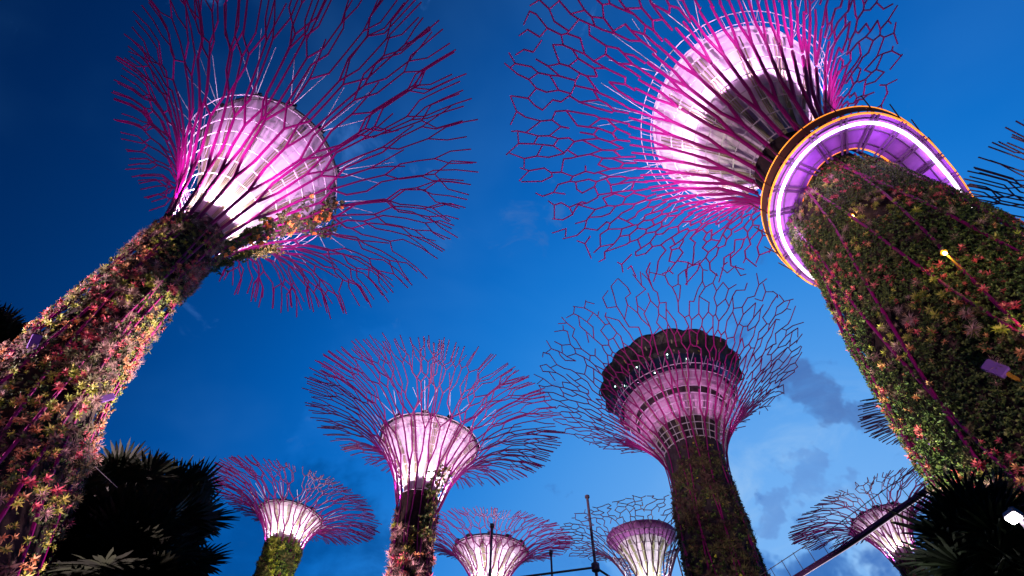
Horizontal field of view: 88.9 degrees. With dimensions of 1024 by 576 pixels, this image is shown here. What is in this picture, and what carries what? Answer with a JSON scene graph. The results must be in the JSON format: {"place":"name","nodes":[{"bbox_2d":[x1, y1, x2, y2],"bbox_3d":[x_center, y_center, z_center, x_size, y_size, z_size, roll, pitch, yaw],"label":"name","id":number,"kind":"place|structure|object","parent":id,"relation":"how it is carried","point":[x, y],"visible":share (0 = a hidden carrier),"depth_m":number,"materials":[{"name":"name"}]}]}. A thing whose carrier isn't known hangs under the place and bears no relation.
{"place":"outdoors","nodes":[
{"label":"outdoors","id":0,"kind":"place"},
{"bbox_2d":[0,0,1023,575],"label":"sky","id":1,"kind":"structure","parent":0,"point":[225,378],"materials":[{"name":"blue"}]},
{"label":"ground","id":2,"kind":"structure","parent":0,"visible":0},
{"bbox_2d":[0,303,31,350],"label":"fan palm","id":3,"kind":"object","parent":2,"relation":"on","point":[10,329],"visible":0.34,"depth_m":21.18,"materials":[{"name":"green plant"}]},
{"bbox_2d":[66,456,118,504],"bbox_3d":[-12.911,8.457,11.013,4.293,11.699,4.385,1,-56,0],"label":"fan palm","id":4,"kind":"object","parent":2,"relation":"on","point":[93,479],"visible":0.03,"depth_m":14.83,"materials":[{"name":"green plant"}]},
{"bbox_2d":[38,480,196,575],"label":"fan palm","id":5,"kind":"object","parent":2,"relation":"on","point":[96,501],"visible":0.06,"depth_m":13.71,"materials":[{"name":"green plant"}]},
{"bbox_2d":[39,484,209,575],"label":"fan palm","id":6,"kind":"object","parent":2,"relation":"on","point":[143,533],"visible":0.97,"depth_m":12.66,"materials":[{"name":"green plant"}]},
{"bbox_2d":[89,437,181,496],"bbox_3d":[-12.595,9.308,12.644,4.840,13.466,4.938,-23,-60,16],"label":"fan palm","id":7,"kind":"object","parent":2,"relation":"on","point":[127,466],"visible":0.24,"depth_m":16.96,"materials":[{"name":"green plant"}]},
{"bbox_2d":[97,480,233,575],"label":"fan palm","id":8,"kind":"object","parent":2,"relation":"on","point":[199,509],"visible":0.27,"depth_m":16.22,"materials":[{"name":"green plant"}]},
{"bbox_2d":[113,450,240,574],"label":"fan palm","id":9,"kind":"object","parent":2,"relation":"on","point":[194,475],"visible":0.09,"depth_m":18.24,"materials":[{"name":"green plant"}]},
{"bbox_2d":[0,0,477,575],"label":"supertree","id":10,"kind":"object","parent":2,"relation":"on","point":[268,168],"visible":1,"depth_m":21.03,"materials":[{"name":"purple metal"}]},
{"bbox_2d":[24,333,42,356],"bbox_3d":[-12.173,1.479,13.230,0.606,0.470,0.304,-38,-65,23],"label":"box spotlight","id":11,"kind":"object","parent":10,"relation":"attached to","point":[35,339],"visible":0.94,"depth_m":13.12,"materials":[{"name":"purple metal"}]},
{"bbox_2d":[98,393,115,402],"bbox_3d":[-10.726,2.968,13.688,0.592,0.374,0.286,-31,-62,20],"label":"box spotlight","id":12,"kind":"object","parent":10,"relation":"attached to","point":[108,397],"visible":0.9,"depth_m":13.58,"materials":[{"name":"purple metal"}]},
{"bbox_2d":[210,455,381,575],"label":"supertree","id":13,"kind":"object","parent":2,"relation":"on","point":[288,526],"visible":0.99,"depth_m":58.73,"materials":[{"name":"purple metal"}]},
{"bbox_2d":[302,332,564,575],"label":"supertree","id":14,"kind":"object","parent":2,"relation":"on","point":[428,454],"visible":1,"depth_m":44.62,"materials":[{"name":"purple metal"}]},
{"bbox_2d":[488,523,493,575],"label":"lamp post","id":15,"kind":"object","parent":2,"relation":"on","point":[491,544],"visible":1,"depth_m":30.79,"materials":[{"name":"grey metal"}]},
{"bbox_2d":[434,506,573,575],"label":"supertree","id":16,"kind":"object","parent":2,"relation":"on","point":[470,552],"visible":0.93,"depth_m":53.58,"materials":[{"name":"purple metal"}]},
{"bbox_2d":[549,550,552,575],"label":"lamp post","id":17,"kind":"object","parent":2,"relation":"on","point":[550,552],"visible":1,"depth_m":30.24,"materials":[{"name":"grey metal"}]},
{"bbox_2d":[524,495,609,575],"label":"steel mast","id":18,"kind":"object","parent":2,"relation":"on","point":[595,567],"visible":1,"depth_m":23.65,"materials":[{"name":"grey metal"}]},
{"bbox_2d":[554,493,679,575],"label":"supertree","id":19,"kind":"object","parent":2,"relation":"on","point":[641,546],"visible":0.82,"depth_m":56.00,"materials":[{"name":"purple metal"}]},
{"bbox_2d":[534,260,803,575],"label":"supertree","id":20,"kind":"object","parent":2,"relation":"on","point":[670,394],"visible":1,"depth_m":54.35,"materials":[{"name":"purple metal"}]},
{"bbox_2d":[674,548,682,575],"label":"lamp post","id":21,"kind":"object","parent":2,"relation":"on","point":[675,550],"visible":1,"depth_m":54.80,"materials":[{"name":"grey metal"}]},
{"bbox_2d":[504,0,1023,505],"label":"supertree","id":22,"kind":"object","parent":2,"relation":"on","point":[926,326],"visible":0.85,"depth_m":17.67,"materials":[{"name":"purple metal"}]},
{"bbox_2d":[749,95,973,575],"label":"skyway","id":23,"kind":"object","parent":22,"relation":"attached to","point":[893,137],"visible":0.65,"depth_m":20.03,"materials":[{"name":"purple metal"}]},
{"bbox_2d":[939,249,961,268],"bbox_3d":[11.175,-0.768,13.306,0.174,0.770,0.176,14,-57,-8],"label":"trunk lamp","id":24,"kind":"object","parent":22,"relation":"attached to","point":[942,251],"visible":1,"depth_m":13.44,"materials":[{"name":"yellow metal"}]},
{"bbox_2d":[980,359,1021,382],"bbox_3d":[10.467,1.937,10.843,0.579,1.385,0.285,-36,-64,22],"label":"box spotlight","id":25,"kind":"object","parent":22,"relation":"attached to","point":[988,365],"visible":0.99,"depth_m":11.13,"materials":[{"name":"purple metal"}]},
{"bbox_2d":[788,463,930,575],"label":"supertree","id":26,"kind":"object","parent":2,"relation":"on","point":[888,536],"visible":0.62,"depth_m":63.15,"materials":[{"name":"purple metal"}]},
{"bbox_2d":[858,393,901,444],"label":"supertree","id":27,"kind":"object","parent":2,"relation":"on","point":[865,417],"visible":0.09,"depth_m":57.18,"materials":[{"name":"purple metal"}]},
{"bbox_2d":[881,460,1023,575],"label":"fan palm","id":28,"kind":"object","parent":2,"relation":"on","point":[959,527],"visible":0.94,"depth_m":6.76,"materials":[{"name":"green plant"}]},
{"bbox_2d":[963,120,1023,224],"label":"supertree","id":29,"kind":"object","parent":2,"relation":"on","point":[996,202],"visible":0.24,"depth_m":29.43,"materials":[{"name":"purple metal"}]},
{"bbox_2d":[1002,506,1023,527],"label":"floodlight","id":30,"kind":"object","parent":2,"relation":"on","point":[1012,514],"visible":1,"depth_m":5.70,"materials":[{"name":"grey metal"}]}
]}

